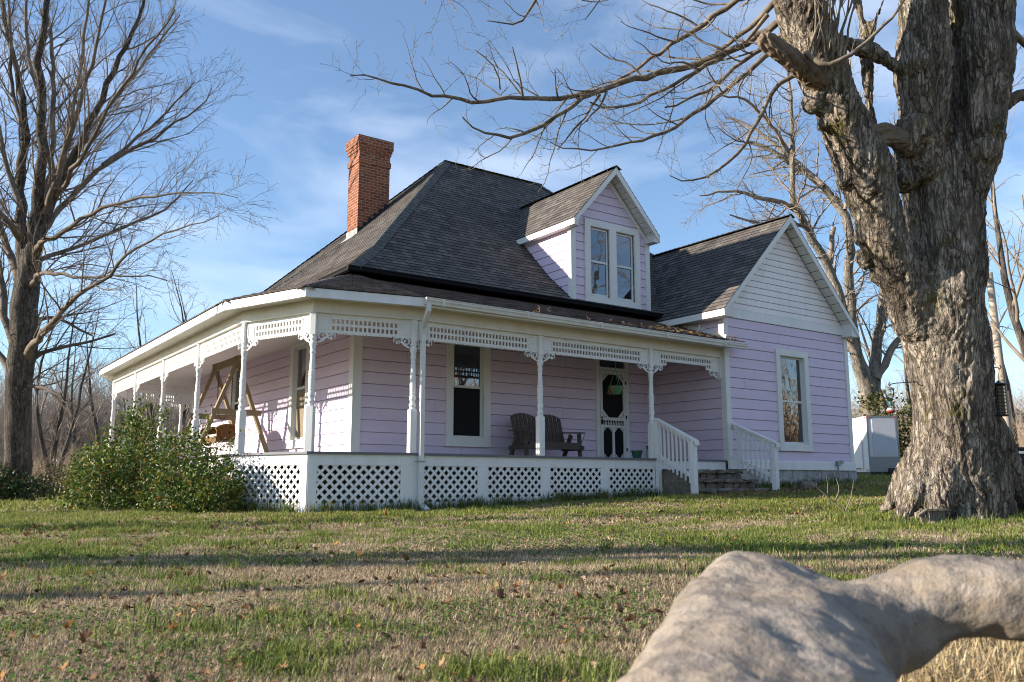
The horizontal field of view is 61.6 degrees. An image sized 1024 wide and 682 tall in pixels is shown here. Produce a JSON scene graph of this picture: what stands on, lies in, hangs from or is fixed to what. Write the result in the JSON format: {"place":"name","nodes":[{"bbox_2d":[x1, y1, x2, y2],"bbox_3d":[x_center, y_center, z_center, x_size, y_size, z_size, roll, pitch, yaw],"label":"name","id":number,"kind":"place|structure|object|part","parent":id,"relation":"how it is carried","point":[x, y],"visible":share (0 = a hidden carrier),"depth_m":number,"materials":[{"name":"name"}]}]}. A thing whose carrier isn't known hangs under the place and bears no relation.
{"place":"outdoors","nodes":[
{"label":"outdoors","id":0,"kind":"place"},
{"bbox_2d":[0,472,1023,681],"bbox_3d":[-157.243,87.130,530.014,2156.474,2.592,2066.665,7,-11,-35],"label":"lawn","id":1,"kind":"structure","parent":0,"point":[405,617],"depth_m":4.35,"materials":[{"name":"plant"}]},
{"bbox_2d":[0,461,62,500],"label":"ivy clump","id":2,"kind":"object","parent":1,"relation":"on","point":[14,487],"visible":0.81,"depth_m":27.00,"materials":[{"name":"green plant"}]},
{"bbox_2d":[0,459,77,493],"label":"green brush","id":3,"kind":"object","parent":1,"relation":"on","point":[52,469],"visible":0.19,"depth_m":35.93,"materials":[{"name":"green plant"}]},
{"bbox_2d":[41,339,77,459],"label":"bare tree","id":4,"kind":"object","parent":1,"relation":"on","point":[55,426],"visible":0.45,"depth_m":81.08,"materials":[{"name":"brown plant"}]},
{"bbox_2d":[6,266,122,488],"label":"bare tree","id":5,"kind":"object","parent":1,"relation":"on","point":[57,433],"visible":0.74,"depth_m":42.06,"materials":[{"name":"brown plant"}]},
{"bbox_2d":[46,322,99,456],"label":"bare tree","id":6,"kind":"object","parent":1,"relation":"on","point":[69,419],"visible":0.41,"depth_m":74.84,"materials":[{"name":"brown plant"}]},
{"bbox_2d":[73,307,112,445],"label":"bare tree","id":7,"kind":"object","parent":1,"relation":"on","point":[88,382],"visible":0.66,"depth_m":50.08,"materials":[{"name":"brown plant"}]},
{"bbox_2d":[52,429,146,509],"bbox_3d":[-9.221,3.036,19.373,2.154,2.141,3.363,7,-11,-35],"label":"holly shrub","id":8,"kind":"object","parent":1,"relation":"on","point":[69,500],"visible":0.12,"depth_m":18.56,"materials":[{"name":"green plant"}]},
{"bbox_2d":[102,335,125,421],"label":"bare tree","id":9,"kind":"object","parent":1,"relation":"on","point":[124,407],"visible":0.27,"depth_m":71.11,"materials":[{"name":"brown plant"}]},
{"bbox_2d":[62,394,193,510],"bbox_3d":[-7.939,2.399,17.792,2.254,2.696,3.283,7,-11,-35],"label":"holly shrub","id":10,"kind":"object","parent":1,"relation":"on","point":[123,471],"visible":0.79,"depth_m":17.23,"materials":[{"name":"green plant"}]},
{"bbox_2d":[0,0,281,499],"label":"bare tree","id":11,"kind":"object","parent":1,"relation":"on","point":[22,324],"visible":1,"depth_m":27.63,"materials":[{"name":"grey plant"}]},
{"bbox_2d":[137,326,169,442],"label":"bare tree","id":12,"kind":"object","parent":1,"relation":"on","point":[145,404],"visible":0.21,"depth_m":61.15,"materials":[{"name":"brown plant"}]},
{"bbox_2d":[111,243,210,441],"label":"bare tree","id":13,"kind":"object","parent":1,"relation":"on","point":[151,411],"visible":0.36,"depth_m":47.04,"materials":[{"name":"brown plant"}]},
{"bbox_2d":[165,273,200,418],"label":"bare tree","id":14,"kind":"object","parent":1,"relation":"on","point":[185,315],"visible":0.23,"depth_m":45.72,"materials":[{"name":"grey plant"}]},
{"bbox_2d":[131,404,256,512],"bbox_3d":[-5.970,2.342,15.961,2.890,2.408,1.701,-8,-12,39],"label":"holly shrub","id":15,"kind":"object","parent":1,"relation":"on","point":[202,496],"visible":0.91,"depth_m":15.62,"materials":[{"name":"green plant"}]},
{"bbox_2d":[99,134,858,512],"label":"house","id":16,"kind":"structure","parent":1,"relation":"on","point":[411,342],"depth_m":20.87,"materials":[{"name":"purple"}]},
{"bbox_2d":[175,355,268,453],"bbox_3d":[-7.052,1.680,21.021,1.875,2.478,1.995,7,-11,-35],"label":"porch swing","id":17,"kind":"object","parent":16,"relation":"on","point":[223,429],"visible":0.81,"depth_m":20.57,"materials":[{"name":"brown wood"}]},
{"bbox_2d":[225,363,241,453],"bbox_3d":[-7.621,1.835,23.883,0.200,2.581,1.210,7,-11,-35],"label":"window","id":18,"kind":"structure","parent":16,"relation":"in","point":[236,377],"depth_m":24.21,"materials":[{"name":"white paint"}]},
{"bbox_2d":[286,340,309,448],"bbox_3d":[-4.935,1.217,20.151,0.200,2.581,1.190,7,-11,-35],"label":"window","id":19,"kind":"structure","parent":16,"relation":"in","point":[300,353],"depth_m":20.32,"materials":[{"name":"white paint"}]},
{"bbox_2d":[445,336,490,447],"bbox_3d":[-1.013,1.127,19.425,1.200,2.521,0.200,7,-11,-35],"label":"window","id":20,"kind":"structure","parent":16,"relation":"in","point":[468,368],"depth_m":19.44,"materials":[{"name":"white paint"}]},
{"bbox_2d":[508,413,584,456],"bbox_3d":[0.768,2.152,19.479,1.670,1.061,0.882,7,-11,-35],"label":"garden bench","id":21,"kind":"object","parent":16,"relation":"on","point":[525,439],"visible":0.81,"depth_m":19.57,"materials":[{"name":"brown wood"}]},
{"bbox_2d":[555,218,641,317],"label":"window","id":22,"kind":"structure","parent":16,"relation":"in","point":[621,286],"depth_m":21.97,"materials":[{"name":"white paint"}]},
{"bbox_2d":[591,353,629,457],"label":"door","id":23,"kind":"structure","parent":16,"relation":"in","point":[612,430],"depth_m":21.79,"materials":[{"name":"white paint"}]},
{"bbox_2d":[608,361,623,394],"bbox_3d":[2.329,0.575,19.384,0.371,1.334,0.355,7,-11,-35],"label":"hanging basket","id":24,"kind":"object","parent":16,"relation":"hanging from","point":[615,390],"visible":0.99,"depth_m":19.24,"materials":[{"name":"green plastic"}]},
{"bbox_2d":[534,305,738,340],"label":"dead leaves","id":25,"kind":"object","parent":16,"relation":"on","point":[660,328],"visible":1,"depth_m":19.72,"materials":[{"name":"brown plant"}]},
{"bbox_2d":[631,450,642,457],"bbox_3d":[2.848,2.589,19.589,0.266,0.186,0.266,7,-11,-35],"label":"plant pot","id":26,"kind":"object","parent":16,"relation":"on","point":[636,453],"visible":0.84,"depth_m":19.49,"materials":[{"name":"green plastic"}]},
{"bbox_2d":[775,348,813,451],"bbox_3d":[7.285,1.551,22.373,1.350,2.624,0.215,7,-11,-35],"label":"window","id":27,"kind":"structure","parent":16,"relation":"in","point":[792,367],"depth_m":22.45,"materials":[{"name":"white paint"}]},
{"bbox_2d":[0,331,1023,472],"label":"woods","id":28,"kind":"object","parent":1,"relation":"on","point":[173,419],"visible":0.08,"depth_m":85.17,"materials":[{"name":"brown plant"}]},
{"bbox_2d":[0,412,1023,494],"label":"undergrowth","id":29,"kind":"object","parent":1,"relation":"on","point":[1020,440],"visible":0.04,"depth_m":50.07,"materials":[{"name":"plant"}]},
{"bbox_2d":[0,476,1023,681],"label":"fallen leaves","id":30,"kind":"object","parent":1,"relation":"on","point":[500,592],"depth_m":4.40,"materials":[{"name":"brown plant"}]},
{"bbox_2d":[320,0,1023,521],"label":"maple tree","id":31,"kind":"object","parent":1,"relation":"on","point":[922,256],"visible":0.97,"depth_m":10.02,"materials":[{"name":"brown plant"}]},
{"bbox_2d":[884,381,922,412],"bbox_3d":[4.470,0.640,9.721,0.615,0.370,0.110,4,-10,-21],"label":"hummingbird feeder","id":32,"kind":"object","parent":31,"relation":"hanging from","point":[890,409],"visible":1,"depth_m":9.62,"materials":[{"name":"glass"}]},
{"bbox_2d":[994,365,1008,416],"bbox_3d":[5.718,0.607,10.259,0.182,0.601,0.418,3,-10,-18],"label":"seed feeder","id":33,"kind":"object","parent":31,"relation":"hanging from","point":[1000,399],"visible":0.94,"depth_m":10.09,"materials":[{"name":"black metal"}]},
{"bbox_2d":[680,20,902,416],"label":"bare tree","id":34,"kind":"object","parent":1,"relation":"on","point":[866,376],"visible":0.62,"depth_m":41.58,"materials":[{"name":"brown plant"}]},
{"bbox_2d":[795,481,817,490],"bbox_3d":[6.707,3.307,19.563,0.230,0.250,1.069,-7,-11,34],"label":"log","id":35,"kind":"object","parent":1,"relation":"on","point":[804,485],"visible":0.75,"depth_m":19.26,"materials":[{"name":"grey wood"}]},
{"bbox_2d":[617,550,1023,681],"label":"boulder","id":36,"kind":"object","parent":1,"relation":"on","point":[738,616],"visible":1,"depth_m":1.25,"materials":[{"name":"stone"}]},
{"bbox_2d":[825,251,911,434],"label":"bare tree","id":37,"kind":"object","parent":1,"relation":"on","point":[907,385],"visible":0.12,"depth_m":59.17,"materials":[{"name":"brown plant"}]},
{"bbox_2d":[852,416,899,474],"bbox_3d":[14.353,4.396,35.275,1.270,2.304,4.460,0,-9,1],"label":"cargo trailer","id":38,"kind":"object","parent":1,"relation":"on","point":[876,445],"visible":0.66,"depth_m":33.20,"materials":[{"name":"grey metal"}]},
{"bbox_3d":[13.758,4.253,34.711,0.030,1.863,2.050,0,-9,1],"label":"door","id":39,"kind":"part","parent":38,"relation":"part of","materials":[{"name":"white metal"}]},
{"bbox_2d":[852,384,912,457],"bbox_3d":[17.859,4.261,39.279,5.582,4.624,3.452,-1,-9,7],"label":"cedar shrub","id":40,"kind":"object","parent":1,"relation":"on","point":[902,412],"visible":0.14,"depth_m":39.24,"materials":[{"name":"green plant"}]},
{"bbox_2d":[917,509,946,523],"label":"fairy house","id":41,"kind":"structure","parent":1,"relation":"on","point":[936,514],"depth_m":9.62,"materials":[{"name":"grey wood"}]},
{"bbox_2d":[897,637,1023,681],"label":"straw","id":42,"kind":"object","parent":1,"relation":"on","point":[973,659],"visible":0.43,"depth_m":2.31,"materials":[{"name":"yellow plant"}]},
{"bbox_2d":[987,272,1012,432],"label":"trunk","id":43,"kind":"object","parent":1,"relation":"on","point":[998,351],"visible":0.41,"depth_m":40.54,"materials":[{"name":"brown wood"}]},
{"bbox_2d":[986,64,1023,361],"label":"bare tree","id":44,"kind":"object","parent":1,"relation":"on","point":[1012,305],"visible":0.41,"depth_m":35.91,"materials":[{"name":"grey plant"}]},
{"bbox_2d":[988,240,1023,446],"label":"bare tree","id":45,"kind":"object","parent":1,"relation":"on","point":[1011,406],"visible":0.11,"depth_m":50.51,"materials":[{"name":"brown plant"}]},
{"bbox_2d":[1014,408,1023,432],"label":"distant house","id":46,"kind":"structure","parent":1,"relation":"on","point":[1019,416],"depth_m":95.08,"materials":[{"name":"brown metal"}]},
{"bbox_2d":[0,0,1023,416],"label":"sky","id":47,"kind":"structure","parent":0,"point":[296,121],"materials":[{"name":"blue"}]},
{"bbox_2d":[1017,447,1023,465],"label":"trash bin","id":48,"kind":"object","parent":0,"point":[1021,451],"visible":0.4,"depth_m":41.33,"materials":[{"name":"plastic"}]}
]}

